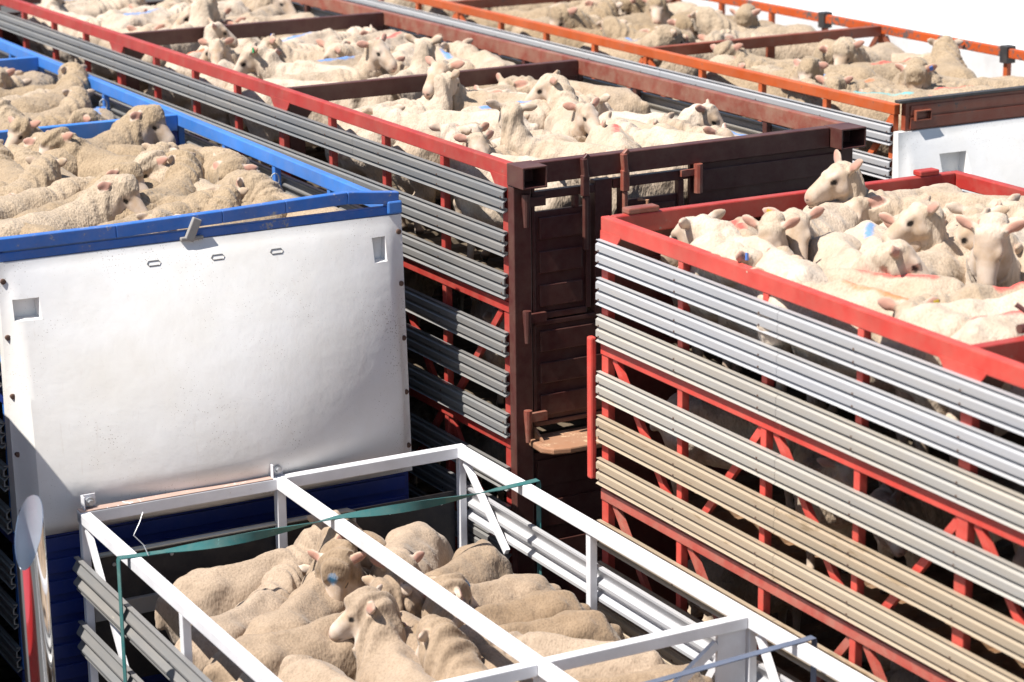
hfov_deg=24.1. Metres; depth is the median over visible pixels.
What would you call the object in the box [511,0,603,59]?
sheep
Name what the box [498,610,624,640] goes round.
sheep
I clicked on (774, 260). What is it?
sheep
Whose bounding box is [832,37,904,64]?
sheep
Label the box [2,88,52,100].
sheep
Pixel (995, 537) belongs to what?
sheep
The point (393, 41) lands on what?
sheep
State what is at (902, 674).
sheep
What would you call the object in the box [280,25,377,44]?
sheep
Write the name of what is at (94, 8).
sheep
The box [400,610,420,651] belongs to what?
sheep
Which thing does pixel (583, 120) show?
sheep
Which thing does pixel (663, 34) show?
sheep
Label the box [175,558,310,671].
sheep
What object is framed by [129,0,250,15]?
sheep
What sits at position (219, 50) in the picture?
sheep
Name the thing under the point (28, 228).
sheep
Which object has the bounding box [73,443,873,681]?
stock crate
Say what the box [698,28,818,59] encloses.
sheep
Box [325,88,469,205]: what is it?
sheep
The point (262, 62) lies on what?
sheep
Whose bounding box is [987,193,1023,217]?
sheep
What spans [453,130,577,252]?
sheep
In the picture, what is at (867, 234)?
sheep
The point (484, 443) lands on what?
sheep
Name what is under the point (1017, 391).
sheep
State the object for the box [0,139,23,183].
sheep
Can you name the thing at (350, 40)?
sheep
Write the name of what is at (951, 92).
sheep
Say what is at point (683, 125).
sheep
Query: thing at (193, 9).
sheep
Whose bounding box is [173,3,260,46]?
sheep
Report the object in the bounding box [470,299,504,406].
sheep
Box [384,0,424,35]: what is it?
sheep
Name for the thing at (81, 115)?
sheep
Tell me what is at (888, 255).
sheep
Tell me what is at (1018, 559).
sheep
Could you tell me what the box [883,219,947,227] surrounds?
sheep
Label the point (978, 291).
sheep
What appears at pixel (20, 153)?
sheep
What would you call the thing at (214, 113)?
sheep
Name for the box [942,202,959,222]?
sheep
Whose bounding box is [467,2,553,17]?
sheep
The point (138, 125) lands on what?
sheep
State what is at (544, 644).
sheep
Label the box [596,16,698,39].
sheep
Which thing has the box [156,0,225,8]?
sheep
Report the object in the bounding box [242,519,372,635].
sheep
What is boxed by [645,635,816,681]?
strap
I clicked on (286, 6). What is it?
sheep
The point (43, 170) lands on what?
sheep
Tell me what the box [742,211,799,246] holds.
sheep
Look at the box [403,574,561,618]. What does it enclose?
sheep
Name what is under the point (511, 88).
sheep
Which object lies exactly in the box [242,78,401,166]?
sheep
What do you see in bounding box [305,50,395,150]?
sheep
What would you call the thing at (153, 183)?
sheep
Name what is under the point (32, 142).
sheep
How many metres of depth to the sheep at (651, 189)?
14.81 m
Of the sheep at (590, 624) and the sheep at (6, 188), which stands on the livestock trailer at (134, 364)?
the sheep at (6, 188)
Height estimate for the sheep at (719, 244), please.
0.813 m
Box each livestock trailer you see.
[0,0,865,605]
[0,38,411,681]
[302,0,1023,193]
[587,167,1023,681]
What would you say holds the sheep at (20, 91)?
on the livestock trailer at (134, 364)
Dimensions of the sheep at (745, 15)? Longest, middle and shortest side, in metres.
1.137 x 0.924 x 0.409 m
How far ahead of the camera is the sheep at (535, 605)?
13.04 m
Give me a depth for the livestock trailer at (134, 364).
13.98 m
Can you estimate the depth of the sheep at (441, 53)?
18.94 m
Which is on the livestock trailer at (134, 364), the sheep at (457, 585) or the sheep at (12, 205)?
the sheep at (12, 205)
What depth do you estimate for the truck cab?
11.78 m
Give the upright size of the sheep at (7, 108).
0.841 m
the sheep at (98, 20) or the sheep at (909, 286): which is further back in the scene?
the sheep at (98, 20)
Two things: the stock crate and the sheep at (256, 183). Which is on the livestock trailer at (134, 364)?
the sheep at (256, 183)
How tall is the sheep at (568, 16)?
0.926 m
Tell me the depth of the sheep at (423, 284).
16.43 m
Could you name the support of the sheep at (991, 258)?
on the livestock trailer at (948, 607)
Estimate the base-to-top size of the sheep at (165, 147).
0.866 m
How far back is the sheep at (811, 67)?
18.54 m
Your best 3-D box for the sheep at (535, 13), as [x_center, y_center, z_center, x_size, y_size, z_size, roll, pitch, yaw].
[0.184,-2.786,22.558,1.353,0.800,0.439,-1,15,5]
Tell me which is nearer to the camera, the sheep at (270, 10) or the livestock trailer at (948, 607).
the livestock trailer at (948, 607)
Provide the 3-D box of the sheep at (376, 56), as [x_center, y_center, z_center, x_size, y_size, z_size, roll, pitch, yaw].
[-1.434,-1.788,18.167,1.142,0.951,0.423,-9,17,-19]
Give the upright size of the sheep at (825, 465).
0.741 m
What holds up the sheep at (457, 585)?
on the stock crate
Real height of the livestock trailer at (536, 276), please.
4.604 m
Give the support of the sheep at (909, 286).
on the livestock trailer at (948, 607)
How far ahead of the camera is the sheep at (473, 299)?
15.71 m
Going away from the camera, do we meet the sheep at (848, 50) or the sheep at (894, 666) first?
the sheep at (894, 666)
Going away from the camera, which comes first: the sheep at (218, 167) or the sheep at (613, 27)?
the sheep at (218, 167)
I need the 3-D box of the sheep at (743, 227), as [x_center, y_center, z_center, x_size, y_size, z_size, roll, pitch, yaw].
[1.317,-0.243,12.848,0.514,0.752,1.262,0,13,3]
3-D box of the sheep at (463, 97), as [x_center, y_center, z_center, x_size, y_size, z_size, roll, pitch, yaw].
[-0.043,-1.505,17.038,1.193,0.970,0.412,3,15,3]
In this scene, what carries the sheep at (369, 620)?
on the stock crate
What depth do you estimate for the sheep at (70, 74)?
19.00 m
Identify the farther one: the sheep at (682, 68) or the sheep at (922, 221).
the sheep at (682, 68)
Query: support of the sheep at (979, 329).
on the livestock trailer at (948, 607)
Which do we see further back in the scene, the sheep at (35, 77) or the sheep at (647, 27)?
the sheep at (647, 27)
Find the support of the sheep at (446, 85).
on the livestock trailer at (536, 276)
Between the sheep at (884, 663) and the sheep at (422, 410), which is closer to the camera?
the sheep at (884, 663)
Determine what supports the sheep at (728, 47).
on the livestock trailer at (980, 133)
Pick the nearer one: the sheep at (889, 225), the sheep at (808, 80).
the sheep at (889, 225)
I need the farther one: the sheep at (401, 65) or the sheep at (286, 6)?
the sheep at (286, 6)
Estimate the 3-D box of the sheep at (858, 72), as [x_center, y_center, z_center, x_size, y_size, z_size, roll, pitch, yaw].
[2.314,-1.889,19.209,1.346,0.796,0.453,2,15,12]
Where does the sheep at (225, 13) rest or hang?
on the livestock trailer at (536, 276)
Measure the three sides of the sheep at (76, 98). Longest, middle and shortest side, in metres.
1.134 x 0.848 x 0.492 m
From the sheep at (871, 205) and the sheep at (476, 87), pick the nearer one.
the sheep at (871, 205)
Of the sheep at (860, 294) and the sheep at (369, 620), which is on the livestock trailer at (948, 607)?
the sheep at (860, 294)
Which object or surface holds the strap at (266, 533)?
attached to the stock crate
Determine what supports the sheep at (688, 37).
on the livestock trailer at (980, 133)
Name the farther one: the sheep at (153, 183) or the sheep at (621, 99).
the sheep at (621, 99)
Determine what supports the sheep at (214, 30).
on the livestock trailer at (536, 276)
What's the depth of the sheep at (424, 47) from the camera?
18.11 m
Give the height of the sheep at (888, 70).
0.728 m
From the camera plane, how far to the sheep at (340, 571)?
13.18 m
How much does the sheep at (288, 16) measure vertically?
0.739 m
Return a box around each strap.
[116,478,541,681]
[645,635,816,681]
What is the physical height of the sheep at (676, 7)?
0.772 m
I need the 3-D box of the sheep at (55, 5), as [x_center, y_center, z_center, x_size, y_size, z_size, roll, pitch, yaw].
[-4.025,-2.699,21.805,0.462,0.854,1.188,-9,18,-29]
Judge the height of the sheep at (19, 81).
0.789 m
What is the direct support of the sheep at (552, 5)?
on the livestock trailer at (980, 133)
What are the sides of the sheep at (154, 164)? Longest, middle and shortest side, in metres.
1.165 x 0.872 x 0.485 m
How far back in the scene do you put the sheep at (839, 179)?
13.30 m
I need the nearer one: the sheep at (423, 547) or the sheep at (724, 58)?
the sheep at (423, 547)
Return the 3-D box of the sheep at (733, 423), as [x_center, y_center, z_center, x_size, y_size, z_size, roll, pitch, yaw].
[1.357,0.537,13.170,1.209,0.781,0.411,1,15,8]
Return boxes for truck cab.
[15,495,55,681]
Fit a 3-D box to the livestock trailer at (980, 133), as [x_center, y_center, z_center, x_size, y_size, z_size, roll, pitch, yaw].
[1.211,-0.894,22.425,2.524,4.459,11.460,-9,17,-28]
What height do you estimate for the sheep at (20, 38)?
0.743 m
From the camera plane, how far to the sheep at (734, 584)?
13.25 m
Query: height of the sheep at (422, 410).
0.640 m
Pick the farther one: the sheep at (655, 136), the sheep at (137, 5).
the sheep at (137, 5)
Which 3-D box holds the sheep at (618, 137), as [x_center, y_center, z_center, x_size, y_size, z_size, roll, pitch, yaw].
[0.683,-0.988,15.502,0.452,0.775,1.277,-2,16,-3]
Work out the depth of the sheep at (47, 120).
17.70 m
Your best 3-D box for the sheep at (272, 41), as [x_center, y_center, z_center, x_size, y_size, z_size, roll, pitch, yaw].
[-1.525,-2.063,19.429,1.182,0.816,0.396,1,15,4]
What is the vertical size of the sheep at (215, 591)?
0.918 m
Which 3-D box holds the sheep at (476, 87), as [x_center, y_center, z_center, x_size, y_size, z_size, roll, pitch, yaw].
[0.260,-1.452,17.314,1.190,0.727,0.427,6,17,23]
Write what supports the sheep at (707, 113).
on the livestock trailer at (536, 276)
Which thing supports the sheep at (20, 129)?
on the livestock trailer at (134, 364)
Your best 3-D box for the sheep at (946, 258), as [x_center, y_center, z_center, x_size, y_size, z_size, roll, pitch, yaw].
[2.174,-0.184,12.331,0.474,0.898,1.313,13,20,40]
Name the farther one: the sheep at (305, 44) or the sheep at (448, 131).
the sheep at (305, 44)
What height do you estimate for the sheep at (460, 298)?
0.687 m
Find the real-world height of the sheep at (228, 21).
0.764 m
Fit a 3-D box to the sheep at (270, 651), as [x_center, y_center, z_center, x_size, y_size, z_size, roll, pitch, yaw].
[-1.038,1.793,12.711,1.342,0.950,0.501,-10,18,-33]
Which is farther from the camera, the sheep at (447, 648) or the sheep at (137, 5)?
the sheep at (137, 5)
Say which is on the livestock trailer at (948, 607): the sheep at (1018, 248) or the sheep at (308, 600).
the sheep at (1018, 248)
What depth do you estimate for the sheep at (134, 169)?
15.43 m
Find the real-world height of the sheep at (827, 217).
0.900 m
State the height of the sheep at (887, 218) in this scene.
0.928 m
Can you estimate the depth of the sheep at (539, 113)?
16.70 m
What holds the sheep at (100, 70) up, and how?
on the livestock trailer at (536, 276)
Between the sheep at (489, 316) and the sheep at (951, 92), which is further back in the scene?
the sheep at (951, 92)
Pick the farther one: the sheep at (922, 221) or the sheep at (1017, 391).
the sheep at (922, 221)
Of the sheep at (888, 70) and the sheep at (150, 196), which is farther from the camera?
the sheep at (888, 70)
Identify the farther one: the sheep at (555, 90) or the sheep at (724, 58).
the sheep at (724, 58)
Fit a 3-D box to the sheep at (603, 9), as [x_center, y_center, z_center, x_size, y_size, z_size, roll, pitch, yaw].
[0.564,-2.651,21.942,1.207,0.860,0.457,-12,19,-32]
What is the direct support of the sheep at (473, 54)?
on the livestock trailer at (536, 276)
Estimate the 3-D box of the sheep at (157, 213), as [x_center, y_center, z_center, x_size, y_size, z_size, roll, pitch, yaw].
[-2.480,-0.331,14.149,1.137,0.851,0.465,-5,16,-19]
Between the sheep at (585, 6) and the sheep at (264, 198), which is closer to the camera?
the sheep at (264, 198)
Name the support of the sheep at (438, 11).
on the livestock trailer at (980, 133)
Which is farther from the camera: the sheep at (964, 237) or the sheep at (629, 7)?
the sheep at (629, 7)
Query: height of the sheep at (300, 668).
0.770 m
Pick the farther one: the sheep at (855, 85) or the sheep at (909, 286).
the sheep at (855, 85)
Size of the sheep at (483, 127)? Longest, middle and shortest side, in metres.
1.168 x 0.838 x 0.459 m
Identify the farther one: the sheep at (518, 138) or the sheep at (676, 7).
the sheep at (676, 7)
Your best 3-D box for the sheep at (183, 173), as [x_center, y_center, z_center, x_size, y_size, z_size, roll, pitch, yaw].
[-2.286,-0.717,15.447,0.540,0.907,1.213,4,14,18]
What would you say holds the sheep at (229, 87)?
on the livestock trailer at (536, 276)
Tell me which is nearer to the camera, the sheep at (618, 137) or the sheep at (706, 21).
the sheep at (618, 137)
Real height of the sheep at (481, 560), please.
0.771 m
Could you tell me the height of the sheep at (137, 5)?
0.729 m
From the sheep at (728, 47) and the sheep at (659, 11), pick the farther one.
the sheep at (659, 11)
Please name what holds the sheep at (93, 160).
on the livestock trailer at (134, 364)
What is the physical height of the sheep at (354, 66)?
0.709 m
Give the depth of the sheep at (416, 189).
15.82 m
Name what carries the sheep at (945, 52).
on the livestock trailer at (980, 133)
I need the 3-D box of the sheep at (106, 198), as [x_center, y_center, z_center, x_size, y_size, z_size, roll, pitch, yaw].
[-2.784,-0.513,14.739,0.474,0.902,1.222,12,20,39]
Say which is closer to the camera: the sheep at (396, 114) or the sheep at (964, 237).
the sheep at (964, 237)
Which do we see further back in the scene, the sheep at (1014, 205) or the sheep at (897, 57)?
the sheep at (897, 57)
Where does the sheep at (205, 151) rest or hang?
on the livestock trailer at (134, 364)
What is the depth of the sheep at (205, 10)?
20.53 m
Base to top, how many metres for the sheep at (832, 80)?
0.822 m
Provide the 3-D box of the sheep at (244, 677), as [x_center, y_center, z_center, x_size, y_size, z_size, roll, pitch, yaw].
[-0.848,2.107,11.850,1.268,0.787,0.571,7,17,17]
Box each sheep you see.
[0,67,55,88]
[0,84,55,97]
[0,98,24,122]
[0,115,70,129]
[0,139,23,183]
[0,174,147,236]
[0,176,95,218]
[0,181,26,195]
[0,219,60,234]
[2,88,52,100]
[4,67,22,75]
[4,116,145,155]
[7,144,76,177]
[9,154,66,188]
[11,62,89,112]
[11,75,31,86]
[12,161,148,218]
[16,0,107,50]
[18,132,43,151]
[23,86,94,118]
[28,0,147,54]
[38,127,136,176]
[40,0,94,62]
[43,104,175,176]
[68,108,116,123]
[75,5,166,82]
[75,22,186,92]
[97,189,244,225]
[101,2,189,81]
[114,149,203,219]
[116,0,196,88]
[126,12,180,31]
[127,3,147,11]
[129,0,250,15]
[133,141,178,161]
[134,150,220,190]
[134,209,180,235]
[139,0,220,96]
[139,190,283,217]
[144,148,204,188]
[155,510,347,643]
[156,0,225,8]
[162,18,237,134]
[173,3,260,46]
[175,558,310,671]
[177,184,248,229]
[178,143,257,183]
[191,38,234,139]
[198,37,310,130]
[198,146,258,184]
[199,195,286,227]
[202,571,412,681]
[219,7,236,21]
[220,12,314,23]
[225,18,347,39]
[226,0,296,13]
[226,4,284,22]
[226,48,281,132]
[229,170,341,216]
[231,41,327,126]
[232,672,254,681]
[233,42,352,79]
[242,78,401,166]
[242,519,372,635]
[259,33,362,62]
[269,33,397,167]
[278,654,356,681]
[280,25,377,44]
[287,56,397,74]
[299,43,315,45]
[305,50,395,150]
[307,530,386,600]
[316,29,396,51]
[321,31,407,59]
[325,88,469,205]
[329,584,436,681]
[338,67,459,204]
[345,34,442,108]
[360,42,413,65]
[362,104,539,203]
[369,521,453,577]
[380,59,496,88]
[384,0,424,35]
[392,113,529,235]
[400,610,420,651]
[402,590,590,633]
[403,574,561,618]
[404,267,466,326]
[409,395,440,486]
[410,34,474,69]
[415,614,488,680]
[421,573,532,678]
[422,0,466,42]
[422,56,546,110]
[425,539,512,583]
[428,123,581,259]
[432,407,505,500]
[440,286,468,310]
[441,38,515,68]
[451,97,600,213]
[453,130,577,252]
[455,122,576,147]
[459,624,665,677]
[461,90,609,129]
[465,0,583,57]
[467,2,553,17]
[470,84,517,91]
[470,296,476,315]
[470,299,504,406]
[474,85,613,110]
[483,307,590,329]
[486,99,615,158]
[496,73,650,113]
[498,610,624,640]
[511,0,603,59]
[516,663,712,681]
[518,0,622,62]
[525,70,587,135]
[538,22,658,47]
[548,0,618,7]
[549,3,661,28]
[573,165,687,214]
[579,24,684,94]
[585,124,640,151]
[590,12,621,18]
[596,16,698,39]
[599,99,723,126]
[599,111,730,146]
[616,29,695,95]
[616,117,733,136]
[619,0,691,15]
[641,0,733,24]
[646,112,744,135]
[650,392,797,510]
[658,32,774,101]
[661,209,827,406]
[667,1,696,13]
[667,13,732,35]
[669,220,762,373]
[687,554,802,632]
[690,6,815,35]
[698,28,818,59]
[706,54,782,73]
[706,56,828,127]
[710,40,801,61]
[726,57,882,79]
[729,3,773,27]
[730,217,793,364]
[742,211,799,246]
[746,267,915,448]
[762,200,864,259]
[781,80,927,157]
[786,74,825,128]
[791,255,964,409]
[792,444,853,573]
[804,149,962,207]
[808,232,931,275]
[812,39,835,64]
[815,72,894,89]
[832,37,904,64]
[843,189,1023,224]
[844,220,887,252]
[846,79,955,178]
[851,55,966,80]
[859,85,995,95]
[862,45,930,61]
[862,645,890,672]
[868,483,996,593]
[868,667,928,681]
[877,282,1023,318]
[879,209,920,251]
[880,288,1023,453]
[882,195,958,251]
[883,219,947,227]
[890,660,901,670]
[892,56,935,88]
[894,202,1009,395]
[927,35,976,78]
[928,91,964,95]
[930,64,1008,83]
[941,310,1023,466]
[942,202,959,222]
[946,76,1023,87]
[955,207,1023,281]
[956,212,1023,286]
[975,531,1023,611]
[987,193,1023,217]
[1009,385,1023,397]
[1012,545,1023,567]
[1014,242,1023,254]
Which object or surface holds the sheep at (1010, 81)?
on the livestock trailer at (980, 133)
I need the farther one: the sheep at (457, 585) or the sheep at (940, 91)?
the sheep at (940, 91)
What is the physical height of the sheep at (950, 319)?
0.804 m
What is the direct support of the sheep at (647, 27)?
on the livestock trailer at (980, 133)
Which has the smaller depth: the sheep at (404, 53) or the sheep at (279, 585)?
the sheep at (279, 585)
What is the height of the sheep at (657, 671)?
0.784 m
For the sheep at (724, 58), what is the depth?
19.45 m
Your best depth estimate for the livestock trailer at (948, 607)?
11.79 m
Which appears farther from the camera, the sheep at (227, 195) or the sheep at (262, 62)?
the sheep at (262, 62)
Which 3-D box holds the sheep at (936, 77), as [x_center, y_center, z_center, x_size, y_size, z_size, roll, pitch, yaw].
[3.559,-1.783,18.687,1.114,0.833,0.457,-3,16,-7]
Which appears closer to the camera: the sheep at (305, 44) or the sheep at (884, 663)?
the sheep at (884, 663)
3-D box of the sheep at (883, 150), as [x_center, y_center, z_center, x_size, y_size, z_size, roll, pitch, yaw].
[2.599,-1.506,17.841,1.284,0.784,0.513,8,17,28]
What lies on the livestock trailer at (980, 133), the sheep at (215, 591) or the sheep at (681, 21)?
the sheep at (681, 21)
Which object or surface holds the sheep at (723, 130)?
on the livestock trailer at (536, 276)
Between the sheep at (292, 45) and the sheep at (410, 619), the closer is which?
the sheep at (410, 619)
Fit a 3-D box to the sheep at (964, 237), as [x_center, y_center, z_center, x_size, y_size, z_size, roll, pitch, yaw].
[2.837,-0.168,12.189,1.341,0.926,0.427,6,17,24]
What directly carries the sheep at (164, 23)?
on the livestock trailer at (536, 276)
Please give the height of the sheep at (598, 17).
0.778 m
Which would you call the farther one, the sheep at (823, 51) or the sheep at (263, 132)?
the sheep at (823, 51)
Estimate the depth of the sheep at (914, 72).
18.13 m
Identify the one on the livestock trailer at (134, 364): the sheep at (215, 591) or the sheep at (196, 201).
the sheep at (196, 201)
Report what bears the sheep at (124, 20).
on the livestock trailer at (536, 276)
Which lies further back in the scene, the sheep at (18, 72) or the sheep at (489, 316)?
the sheep at (18, 72)
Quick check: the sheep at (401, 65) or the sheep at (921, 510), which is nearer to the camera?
the sheep at (921, 510)

